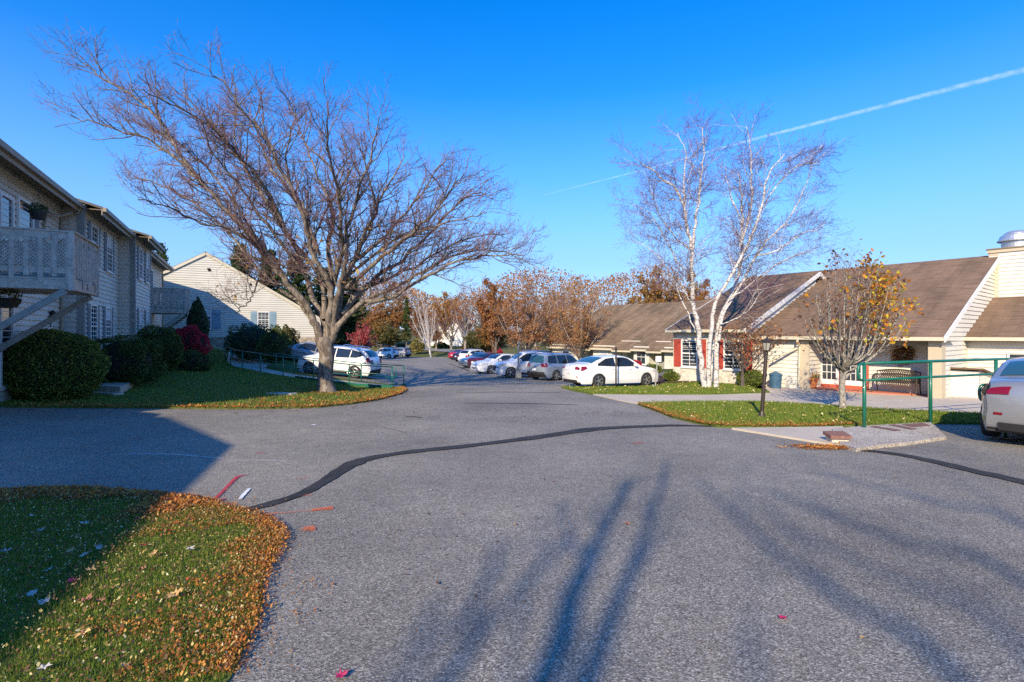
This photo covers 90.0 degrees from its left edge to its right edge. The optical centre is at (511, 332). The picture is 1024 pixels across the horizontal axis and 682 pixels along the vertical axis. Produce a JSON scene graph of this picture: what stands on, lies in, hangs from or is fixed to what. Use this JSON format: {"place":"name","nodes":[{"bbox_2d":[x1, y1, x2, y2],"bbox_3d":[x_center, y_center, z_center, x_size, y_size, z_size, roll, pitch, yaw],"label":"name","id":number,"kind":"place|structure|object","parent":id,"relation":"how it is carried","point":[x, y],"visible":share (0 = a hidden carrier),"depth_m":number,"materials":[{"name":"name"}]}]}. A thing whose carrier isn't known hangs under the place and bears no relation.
{"place":"outdoors","nodes":[
{"label":"outdoors","id":0,"kind":"place"},
{"bbox_2d":[0,491,280,681],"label":"corner grass","id":1,"kind":"structure","parent":0,"point":[226,677],"depth_m":3.30,"materials":[{"name":"green plant"}]},
{"bbox_2d":[0,483,216,514],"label":"leaf litter","id":2,"kind":"object","parent":1,"relation":"on","point":[94,490],"visible":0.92,"depth_m":5.71,"materials":[{"name":"brown plant"}]},
{"bbox_2d":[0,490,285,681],"bbox_3d":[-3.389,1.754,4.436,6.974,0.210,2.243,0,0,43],"label":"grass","id":3,"kind":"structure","parent":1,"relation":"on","point":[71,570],"depth_m":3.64,"materials":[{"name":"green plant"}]},
{"bbox_2d":[0,484,290,681],"bbox_3d":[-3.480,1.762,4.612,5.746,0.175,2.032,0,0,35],"label":"leaf litter","id":4,"kind":"object","parent":1,"relation":"on","point":[267,558],"visible":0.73,"depth_m":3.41,"materials":[{"name":"brown plant"}]},
{"bbox_2d":[0,347,406,408],"bbox_3d":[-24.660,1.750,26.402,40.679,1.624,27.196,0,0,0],"label":"lawn by tree","id":5,"kind":"structure","parent":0,"point":[222,356],"depth_m":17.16,"materials":[{"name":"green plant"}]},
{"bbox_2d":[3,326,111,401],"bbox_3d":[-12.883,0.879,14.427,2.927,2.152,2.188,0,0,0],"label":"round bush","id":6,"kind":"object","parent":5,"relation":"on","point":[43,364],"visible":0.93,"depth_m":13.85,"materials":[{"name":"green plant"}]},
{"bbox_2d":[93,379,132,394],"bbox_3d":[-13.577,1.961,17.083,1.486,0.580,4.003,0,0,-30],"label":"entry step","id":7,"kind":"object","parent":5,"relation":"on","point":[115,388],"visible":0.26,"depth_m":16.15,"materials":[{"name":"concrete"}]},
{"bbox_2d":[91,332,167,384],"bbox_3d":[-13.269,0.870,17.609,2.613,1.794,1.413,0,0,0],"label":"hedge bush","id":8,"kind":"object","parent":5,"relation":"on","point":[132,362],"visible":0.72,"depth_m":17.26,"materials":[{"name":"green plant"}]},
{"bbox_2d":[136,324,184,371],"bbox_3d":[-14.162,0.598,20.526,2.268,1.901,1.501,0,0,17],"label":"hedge bush","id":9,"kind":"object","parent":5,"relation":"on","point":[171,354],"visible":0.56,"depth_m":20.23,"materials":[{"name":"green plant"}]},
{"bbox_2d":[175,324,212,354],"bbox_3d":[-15.453,0.495,24.478,1.698,1.834,1.724,0,0,37],"label":"burning bush","id":10,"kind":"object","parent":5,"relation":"on","point":[193,337],"visible":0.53,"depth_m":24.20,"materials":[{"name":"red plant"}]},
{"bbox_2d":[177,349,214,371],"bbox_3d":[-14.651,1.343,23.484,1.477,1.233,1.497,0,0,33],"label":"groundcover bush","id":11,"kind":"object","parent":5,"relation":"on","point":[196,360],"visible":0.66,"depth_m":23.17,"materials":[{"name":"green plant"}]},
{"bbox_2d":[186,296,209,336],"bbox_3d":[-19.635,-0.749,31.971,1.390,3.296,1.135,0,0,0],"label":"arborvitae","id":12,"kind":"object","parent":5,"relation":"on","point":[196,315],"visible":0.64,"depth_m":31.76,"materials":[{"name":"green plant"}]},
{"bbox_2d":[13,386,407,406],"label":"leaf litter","id":13,"kind":"object","parent":5,"relation":"on","point":[207,405],"visible":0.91,"depth_m":14.57,"materials":[{"name":"brown plant"}]},
{"bbox_2d":[84,372,401,405],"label":"leaf litter","id":14,"kind":"object","parent":5,"relation":"on","point":[293,390],"visible":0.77,"depth_m":19.14,"materials":[{"name":"brown plant"}]},
{"bbox_2d":[223,323,273,359],"bbox_3d":[-15.786,0.475,30.999,2.944,2.255,2.771,0,0,42],"label":"juniper bush","id":15,"kind":"object","parent":5,"relation":"on","point":[242,338],"visible":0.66,"depth_m":30.17,"materials":[{"name":"green plant"}]},
{"bbox_2d":[27,17,552,392],"bbox_3d":[-8.557,-5.134,19.632,20.918,15.258,12.500,0,0,0],"label":"spreading tree","id":16,"kind":"object","parent":5,"relation":"on","point":[334,316],"visible":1,"depth_m":18.61,"materials":[{"name":"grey plant"}]},
{"bbox_2d":[225,340,396,384],"bbox_3d":[-13.412,1.367,28.212,20.030,2.395,2.808,0,0,42],"label":"green railing","id":17,"kind":"object","parent":5,"relation":"on","point":[313,370],"visible":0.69,"depth_m":24.23,"materials":[{"name":"metal"}]},
{"bbox_2d":[295,376,393,387],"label":"ramp kerb","id":18,"kind":"structure","parent":5,"relation":"on","point":[357,384],"depth_m":22.74,"materials":[{"name":"green paint"}]},
{"bbox_2d":[227,350,401,386],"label":"ramp walk","id":19,"kind":"structure","parent":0,"point":[249,365],"depth_m":28.82,"materials":[{"name":"concrete"}]},
{"bbox_2d":[266,358,405,385],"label":"yard lawn","id":20,"kind":"structure","parent":0,"point":[287,369],"depth_m":28.51,"materials":[{"name":"green plant"}]},
{"bbox_2d":[254,324,294,362],"bbox_3d":[-13.524,0.603,28.975,2.099,2.258,1.597,0,0,0],"label":"juniper bush","id":21,"kind":"object","parent":20,"relation":"on","point":[274,340],"visible":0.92,"depth_m":28.63,"materials":[{"name":"green plant"}]},
{"bbox_2d":[280,324,299,344],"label":"juniper bush","id":22,"kind":"object","parent":20,"relation":"on","point":[291,332],"visible":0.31,"depth_m":33.87,"materials":[{"name":"green plant"}]},
{"bbox_2d":[267,352,403,385],"bbox_3d":[-12.302,1.553,29.762,3.650,2.147,17.623,0,0,-41],"label":"green railing","id":23,"kind":"object","parent":20,"relation":"on","point":[334,369],"visible":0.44,"depth_m":24.98,"materials":[{"name":"metal"}]},
{"bbox_2d":[0,357,1023,681],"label":"parking lot","id":24,"kind":"structure","parent":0,"point":[722,555],"depth_m":4.62,"materials":[{"name":"grey asphalt"}]},
{"bbox_2d":[41,478,333,675],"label":"leaf litter","id":25,"kind":"object","parent":24,"relation":"on","point":[259,627],"visible":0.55,"depth_m":3.38,"materials":[{"name":"brown plant"}]},
{"bbox_2d":[284,341,318,358],"bbox_3d":[-13.681,1.344,34.559,4.901,1.489,2.121,16,-4,-16],"label":"sedan car","id":26,"kind":"object","parent":24,"relation":"on","point":[304,348],"visible":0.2,"depth_m":33.68,"materials":[{"name":"silver paint"}]},
{"bbox_2d":[297,344,381,378],"bbox_3d":[-9.578,1.508,28.588,4.514,1.737,2.118,5,1,9],"label":"suv car","id":27,"kind":"object","parent":24,"relation":"on","point":[352,353],"visible":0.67,"depth_m":27.73,"materials":[{"name":"white paint"}]},
{"bbox_2d":[376,347,398,357],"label":"suv car","id":28,"kind":"object","parent":24,"relation":"on","point":[390,352],"visible":0.82,"depth_m":81.06,"materials":[{"name":"white paint"}]},
{"bbox_2d":[236,424,706,510],"bbox_3d":[0.261,1.943,8.936,9.588,0.232,1.886,0,0,-39],"label":"crack sealer","id":29,"kind":"object","parent":24,"relation":"on","point":[336,472],"visible":0.98,"depth_m":8.24,"materials":[{"name":"black asphalt"}]},
{"bbox_2d":[468,352,499,367],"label":"sedan car","id":30,"kind":"object","parent":24,"relation":"on","point":[480,356],"visible":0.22,"depth_m":44.04,"materials":[{"name":"red paint"}]},
{"bbox_2d":[307,423,673,634],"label":"leaf litter","id":31,"kind":"object","parent":24,"relation":"on","point":[437,582],"visible":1,"depth_m":4.72,"materials":[{"name":"brown plant"}]},
{"bbox_2d":[470,354,512,373],"bbox_3d":[-0.803,2.337,39.512,4.901,1.489,2.121,1,-1,-32],"label":"sedan car","id":32,"kind":"object","parent":24,"relation":"on","point":[484,365],"visible":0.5,"depth_m":38.24,"materials":[{"name":"white paint"}]},
{"bbox_2d":[493,350,551,377],"bbox_3d":[0.990,1.990,33.405,4.514,1.737,2.118,1,0,-16],"label":"suv car","id":33,"kind":"object","parent":24,"relation":"on","point":[507,367],"visible":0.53,"depth_m":32.39,"materials":[{"name":"white paint"}]},
{"bbox_2d":[527,352,577,380],"bbox_3d":[2.846,1.939,30.609,2.040,1.634,4.514,0,-1,45],"label":"wagon car","id":34,"kind":"object","parent":24,"relation":"on","point":[546,365],"visible":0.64,"depth_m":29.15,"materials":[{"name":"paint"}]},
{"bbox_2d":[562,355,658,386],"bbox_3d":[4.769,1.793,24.601,4.901,1.489,2.121,1,0,-27],"label":"sedan car","id":35,"kind":"object","parent":24,"relation":"on","point":[596,370],"visible":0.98,"depth_m":23.65,"materials":[{"name":"white paint"}]},
{"bbox_2d":[732,426,842,445],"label":"curb walk","id":36,"kind":"structure","parent":24,"relation":"on","point":[811,434],"depth_m":10.26,"materials":[{"name":"concrete"}]},
{"bbox_2d":[638,401,979,427],"bbox_3d":[14.948,2.152,13.755,22.104,0.301,5.504,0,0,0],"label":"lawn strip","id":37,"kind":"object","parent":24,"relation":"on","point":[843,425],"visible":0.27,"depth_m":11.73,"materials":[{"name":"green plant"}]},
{"bbox_2d":[638,402,861,425],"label":"leaf litter","id":38,"kind":"object","parent":37,"relation":"on","point":[758,424],"visible":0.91,"depth_m":11.46,"materials":[{"name":"brown plant"}]},
{"bbox_2d":[758,336,771,416],"bbox_3d":[6.197,1.129,12.575,0.260,2.105,0.225,4,0,0],"label":"lamp post","id":39,"kind":"object","parent":37,"relation":"on","point":[766,342],"visible":0.93,"depth_m":12.54,"materials":[{"name":"brown metal"}]},
{"bbox_2d":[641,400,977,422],"bbox_3d":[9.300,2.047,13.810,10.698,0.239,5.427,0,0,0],"label":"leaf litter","id":40,"kind":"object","parent":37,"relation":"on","point":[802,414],"visible":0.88,"depth_m":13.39,"materials":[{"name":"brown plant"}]},
{"bbox_2d":[794,239,924,408],"bbox_3d":[9.724,-0.161,14.511,2.752,4.974,4.235,0,0,44],"label":"young pear tree","id":41,"kind":"object","parent":37,"relation":"on","point":[843,362],"visible":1,"depth_m":14.18,"materials":[{"name":"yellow plant"}]},
{"bbox_2d":[776,442,884,450],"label":"leaf litter","id":42,"kind":"object","parent":24,"relation":"on","point":[826,446],"visible":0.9,"depth_m":8.74,"materials":[{"name":"brown plant"}]},
{"bbox_2d":[832,422,945,451],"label":"aggregate slab","id":43,"kind":"structure","parent":24,"relation":"on","point":[868,437],"depth_m":9.60,"materials":[{"name":"grey concrete"}]},
{"bbox_2d":[823,431,851,441],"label":"brick block","id":44,"kind":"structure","parent":43,"relation":"on","point":[834,436],"depth_m":9.11,"materials":[{"name":"brick"}]},
{"bbox_2d":[856,357,1015,426],"bbox_3d":[11.126,1.371,12.213,8.409,1.525,0.071,0,0,-21],"label":"green railing","id":45,"kind":"object","parent":43,"relation":"on","point":[929,376],"visible":0.85,"depth_m":11.48,"materials":[{"name":"metal"}]},
{"bbox_2d":[861,450,1023,483],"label":"crack sealer","id":46,"kind":"object","parent":24,"relation":"on","point":[986,473],"visible":0.98,"depth_m":7.30,"materials":[{"name":"black asphalt"}]},
{"bbox_2d":[980,357,1023,436],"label":"sedan car","id":47,"kind":"object","parent":24,"relation":"on","point":[1002,405],"visible":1,"depth_m":8.99,"materials":[{"name":"silver paint"}]},
{"bbox_2d":[0,0,1023,330],"label":"sky","id":48,"kind":"structure","parent":0,"point":[929,94],"materials":[{"name":"blue"}]},
{"bbox_2d":[367,329,761,388],"bbox_3d":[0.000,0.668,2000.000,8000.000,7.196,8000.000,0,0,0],"label":"ground","id":49,"kind":"structure","parent":0,"point":[506,349],"depth_m":105.81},
{"bbox_2d":[0,138,190,402],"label":"apartment building","id":50,"kind":"structure","parent":49,"relation":"on","point":[71,264],"depth_m":15.78,"materials":[{"name":"beige plastic"}]},
{"bbox_2d":[0,190,14,273],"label":"patio door","id":51,"kind":"structure","parent":50,"relation":"in","point":[8,199],"depth_m":13.68,"materials":[{"name":"white glass"}]},
{"bbox_2d":[0,308,14,390],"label":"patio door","id":52,"kind":"structure","parent":50,"relation":"in","point":[8,334],"depth_m":13.57,"materials":[{"name":"white glass"}]},
{"bbox_2d":[0,273,22,307],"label":"hanging basket","id":53,"kind":"object","parent":50,"relation":"hanging from","point":[13,302],"visible":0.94,"depth_m":12.35,"materials":[{"name":"green metal"}]},
{"bbox_2d":[16,195,33,265],"bbox_3d":[-14.090,-2.900,14.833,0.598,1.900,1.074,0,0,0],"label":"window","id":54,"kind":"structure","parent":50,"relation":"in","point":[20,200],"depth_m":14.66,"materials":[{"name":"white glass"}]},
{"bbox_2d":[28,188,49,219],"bbox_3d":[-12.577,-3.429,13.601,0.423,0.860,0.434,0,0,0],"label":"hanging basket","id":55,"kind":"object","parent":50,"relation":"hanging from","point":[35,213],"visible":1,"depth_m":13.51,"materials":[{"name":"green metal"}]},
{"bbox_2d":[90,304,97,339],"bbox_3d":[-15.700,-0.235,19.250,0.583,1.670,1.002,0,0,0],"label":"window","id":56,"kind":"structure","parent":50,"relation":"in","point":[93,326],"depth_m":19.23,"materials":[{"name":"white glass"}]},
{"bbox_2d":[105,307,111,344],"bbox_3d":[-16.762,-0.235,21.290,0.583,1.670,1.002,0,0,0],"label":"window","id":57,"kind":"structure","parent":50,"relation":"in","point":[107,309],"depth_m":21.34,"materials":[{"name":"white glass"}]},
{"bbox_2d":[106,234,113,274],"bbox_3d":[-16.855,-3.285,21.467,0.583,1.570,1.002,0,0,0],"label":"window","id":58,"kind":"structure","parent":50,"relation":"in","point":[109,239],"depth_m":21.46,"materials":[{"name":"white glass"}]},
{"bbox_2d":[163,252,320,347],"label":"gable house","id":59,"kind":"structure","parent":49,"relation":"on","point":[267,306],"depth_m":39.13,"materials":[{"name":"plastic"}]},
{"bbox_2d":[257,312,268,328],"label":"window","id":60,"kind":"structure","parent":59,"relation":"in","point":[261,316],"depth_m":40.16,"materials":[{"name":"white glass"}]},
{"bbox_2d":[226,243,262,282],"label":"pine tree","id":61,"kind":"object","parent":49,"relation":"on","point":[239,268],"visible":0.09,"depth_m":59.39,"materials":[{"name":"green plant"}]},
{"bbox_2d":[254,248,287,291],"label":"pine tree","id":62,"kind":"object","parent":49,"relation":"on","point":[277,277],"visible":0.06,"depth_m":61.52,"materials":[{"name":"green plant"}]},
{"bbox_2d":[274,254,319,315],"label":"pine tree","id":63,"kind":"object","parent":49,"relation":"on","point":[298,284],"visible":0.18,"depth_m":59.34,"materials":[{"name":"green plant"}]},
{"bbox_2d":[310,266,355,345],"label":"pine tree","id":64,"kind":"object","parent":49,"relation":"on","point":[343,329],"visible":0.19,"depth_m":65.49,"materials":[{"name":"green plant"}]},
{"bbox_2d":[337,276,373,347],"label":"pine tree","id":65,"kind":"object","parent":49,"relation":"on","point":[353,319],"visible":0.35,"depth_m":69.11,"materials":[{"name":"green plant"}]},
{"bbox_2d":[345,321,377,348],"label":"red maple","id":66,"kind":"object","parent":49,"relation":"on","point":[361,341],"visible":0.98,"depth_m":51.90,"materials":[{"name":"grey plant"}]},
{"bbox_2d":[357,303,398,347],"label":"autumn tree","id":67,"kind":"object","parent":49,"relation":"on","point":[373,316],"visible":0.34,"depth_m":107.44,"materials":[{"name":"orange plant"}]},
{"bbox_2d":[368,317,398,348],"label":"autumn tree","id":68,"kind":"object","parent":49,"relation":"on","point":[376,325],"visible":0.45,"depth_m":97.44,"materials":[{"name":"brown plant"}]},
{"bbox_2d":[369,323,408,347],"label":"autumn tree","id":69,"kind":"object","parent":49,"relation":"on","point":[389,339],"visible":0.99,"depth_m":94.89,"materials":[{"name":"green plant"}]},
{"bbox_2d":[372,293,413,342],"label":"autumn tree","id":70,"kind":"object","parent":49,"relation":"on","point":[397,309],"visible":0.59,"depth_m":117.71,"materials":[{"name":"orange plant"}]},
{"bbox_2d":[400,296,412,345],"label":"pine tree","id":71,"kind":"object","parent":49,"relation":"on","point":[405,318],"visible":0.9,"depth_m":111.66,"materials":[{"name":"green plant"}]},
{"bbox_2d":[409,338,424,352],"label":"golden bush","id":72,"kind":"object","parent":49,"relation":"on","point":[417,345],"visible":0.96,"depth_m":95.39,"materials":[{"name":"yellow plant"}]},
{"bbox_2d":[402,299,433,337],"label":"autumn tree","id":73,"kind":"object","parent":49,"relation":"on","point":[415,318],"visible":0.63,"depth_m":111.36,"materials":[{"name":"orange plant"}]},
{"bbox_2d":[411,294,437,356],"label":"birch tree","id":74,"kind":"object","parent":49,"relation":"on","point":[428,342],"visible":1,"depth_m":89.35,"materials":[{"name":"white plant"}]},
{"bbox_2d":[423,310,452,349],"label":"autumn tree","id":75,"kind":"object","parent":49,"relation":"on","point":[438,333],"visible":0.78,"depth_m":103.51,"materials":[{"name":"brown plant"}]},
{"bbox_2d":[426,292,463,326],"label":"autumn tree","id":76,"kind":"object","parent":49,"relation":"on","point":[444,294],"visible":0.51,"depth_m":120.54,"materials":[{"name":"orange plant"}]},
{"bbox_2d":[423,320,466,345],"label":"white house","id":77,"kind":"structure","parent":49,"relation":"on","point":[458,340],"depth_m":113.80,"materials":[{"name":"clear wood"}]},
{"bbox_2d":[431,298,472,348],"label":"bare tree","id":78,"kind":"object","parent":49,"relation":"on","point":[454,323],"visible":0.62,"depth_m":105.98,"materials":[{"name":"orange plant"}]},
{"bbox_2d":[445,278,480,348],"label":"bare tree","id":79,"kind":"object","parent":49,"relation":"on","point":[464,326],"visible":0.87,"depth_m":95.58,"materials":[{"name":"grey plant"}]},
{"bbox_2d":[462,323,485,348],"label":"autumn tree","id":80,"kind":"object","parent":49,"relation":"on","point":[472,341],"visible":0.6,"depth_m":87.34,"materials":[{"name":"green plant"}]},
{"bbox_2d":[452,272,503,331],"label":"bare tree","id":81,"kind":"object","parent":49,"relation":"on","point":[480,322],"visible":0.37,"depth_m":99.78,"materials":[{"name":"orange plant"}]},
{"bbox_2d":[472,317,507,352],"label":"autumn tree","id":82,"kind":"object","parent":49,"relation":"on","point":[485,339],"visible":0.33,"depth_m":65.35,"materials":[{"name":"brown plant"}]},
{"bbox_2d":[472,275,521,352],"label":"autumn tree","id":83,"kind":"object","parent":49,"relation":"on","point":[487,316],"visible":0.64,"depth_m":61.11,"materials":[{"name":"orange plant"}]},
{"bbox_2d":[484,272,567,351],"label":"autumn tree","id":84,"kind":"object","parent":49,"relation":"on","point":[530,331],"visible":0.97,"depth_m":51.11,"materials":[{"name":"brown plant"}]},
{"bbox_2d":[346,264,724,334],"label":"distant wood","id":85,"kind":"object","parent":49,"relation":"on","point":[512,281],"visible":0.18,"depth_m":178.04,"materials":[{"name":"brown plant"}]},
{"bbox_2d":[523,288,578,351],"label":"autumn tree","id":86,"kind":"object","parent":49,"relation":"on","point":[555,321],"visible":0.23,"depth_m":59.47,"materials":[{"name":"brown plant"}]},
{"bbox_2d":[546,300,710,368],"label":"residential wing","id":87,"kind":"structure","parent":49,"relation":"on","point":[635,331],"depth_m":47.35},
{"bbox_2d":[627,264,696,303],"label":"autumn tree","id":88,"kind":"object","parent":49,"relation":"on","point":[657,294],"visible":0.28,"depth_m":86.29,"materials":[{"name":"orange plant"}]},
{"bbox_2d":[665,269,710,301],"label":"autumn tree","id":89,"kind":"object","parent":49,"relation":"on","point":[700,297],"visible":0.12,"depth_m":86.36,"materials":[{"name":"orange plant"}]},
{"bbox_2d":[665,230,1023,398],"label":"clubhouse","id":90,"kind":"structure","parent":49,"relation":"on","point":[973,307],"depth_m":21.88,"materials":[{"name":"beige plastic"}]},
{"bbox_2d":[680,340,698,368],"bbox_3d":[8.558,1.015,24.720,0.597,1.370,0.884,0,0,-6],"label":"window","id":91,"kind":"structure","parent":90,"relation":"in","point":[685,345],"depth_m":24.73,"materials":[{"name":"white glass"}]},
{"bbox_2d":[722,340,742,370],"bbox_3d":[9.914,1.015,22.986,0.597,1.370,0.884,0,0,-6],"label":"window","id":92,"kind":"structure","parent":90,"relation":"in","point":[727,357],"depth_m":23.11,"materials":[{"name":"white glass"}]},
{"bbox_2d":[821,344,838,384],"bbox_3d":[13.392,1.225,21.618,0.382,1.850,0.663,0,0,-9],"label":"door","id":93,"kind":"structure","parent":90,"relation":"in","point":[830,375],"depth_m":21.61,"materials":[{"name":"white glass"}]},
{"bbox_2d":[845,345,863,385],"bbox_3d":[13.941,1.225,20.916,0.395,1.850,0.679,0,0,-9],"label":"door","id":94,"kind":"structure","parent":90,"relation":"in","point":[852,380],"depth_m":20.88,"materials":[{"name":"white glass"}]},
{"bbox_2d":[890,346,916,366],"bbox_3d":[14.953,0.854,19.559,0.868,0.890,0.350,0,0,43],"label":"wreath","id":95,"kind":"object","parent":90,"relation":"attached to","point":[907,352],"visible":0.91,"depth_m":19.55,"materials":[{"name":"brown plant"}]},
{"bbox_2d":[562,381,768,393],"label":"grass","id":96,"kind":"structure","parent":0,"point":[650,389],"depth_m":21.18,"materials":[{"name":"green plant"}]},
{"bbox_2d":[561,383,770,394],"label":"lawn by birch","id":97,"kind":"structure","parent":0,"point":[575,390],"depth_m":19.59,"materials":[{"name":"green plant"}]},
{"bbox_2d":[605,90,859,387],"bbox_3d":[9.372,-3.978,21.955,11.558,12.942,6.285,0,0,0],"label":"birch tree","id":98,"kind":"object","parent":97,"relation":"on","point":[740,261],"visible":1,"depth_m":21.79,"materials":[{"name":"white plant"}]},
{"bbox_2d":[703,304,788,385],"bbox_3d":[9.948,0.584,21.706,3.376,3.731,3.194,0,0,0],"label":"brown leaf tree","id":99,"kind":"object","parent":97,"relation":"on","point":[742,366],"visible":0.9,"depth_m":21.78,"materials":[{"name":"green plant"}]},
{"bbox_2d":[736,369,762,386],"bbox_3d":[10.325,1.960,22.207,1.273,0.784,0.862,0,0,0],"label":"clipped bush","id":100,"kind":"object","parent":97,"relation":"on","point":[753,378],"visible":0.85,"depth_m":21.95,"materials":[{"name":"green plant"}]},
{"bbox_2d":[593,386,981,412],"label":"pavement","id":101,"kind":"structure","parent":0,"point":[911,402],"depth_m":17.72,"materials":[{"name":"concrete"}]},
{"bbox_2d":[769,371,782,388],"bbox_3d":[11.102,1.969,21.567,0.525,0.730,0.525,0,0,0],"label":"trash bin","id":102,"kind":"object","parent":101,"relation":"on","point":[775,378],"visible":0.98,"depth_m":21.39,"materials":[{"name":"blue plastic"}]},
{"bbox_2d":[813,386,927,395],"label":"porch floor","id":103,"kind":"structure","parent":101,"relation":"on","point":[860,390],"depth_m":19.91,"materials":[{"name":"red paint"}]},
{"bbox_2d":[871,369,920,394],"bbox_3d":[14.501,1.822,19.336,0.671,0.910,1.396,0,0,-38],"label":"garden bench","id":104,"kind":"object","parent":103,"relation":"on","point":[910,381],"visible":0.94,"depth_m":19.42,"materials":[{"name":"brown wood"}]},
{"bbox_2d":[950,367,992,397],"bbox_3d":[17.024,1.790,18.864,2.500,1.120,0.950,0,0,-38],"label":"lean to hatch","id":105,"kind":"object","parent":101,"relation":"on","point":[966,386],"visible":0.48,"depth_m":18.23,"materials":[{"name":"beige plastic"}]},
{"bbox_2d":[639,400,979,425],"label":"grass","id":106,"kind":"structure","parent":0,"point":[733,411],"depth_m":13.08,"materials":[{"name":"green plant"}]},
{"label":"wing lawn","id":107,"kind":"structure","parent":0,"visible":0},
{"bbox_2d":[546,275,615,359],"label":"autumn tree","id":108,"kind":"object","parent":107,"relation":"on","point":[581,335],"visible":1,"depth_m":47.62,"materials":[{"name":"brown plant"}]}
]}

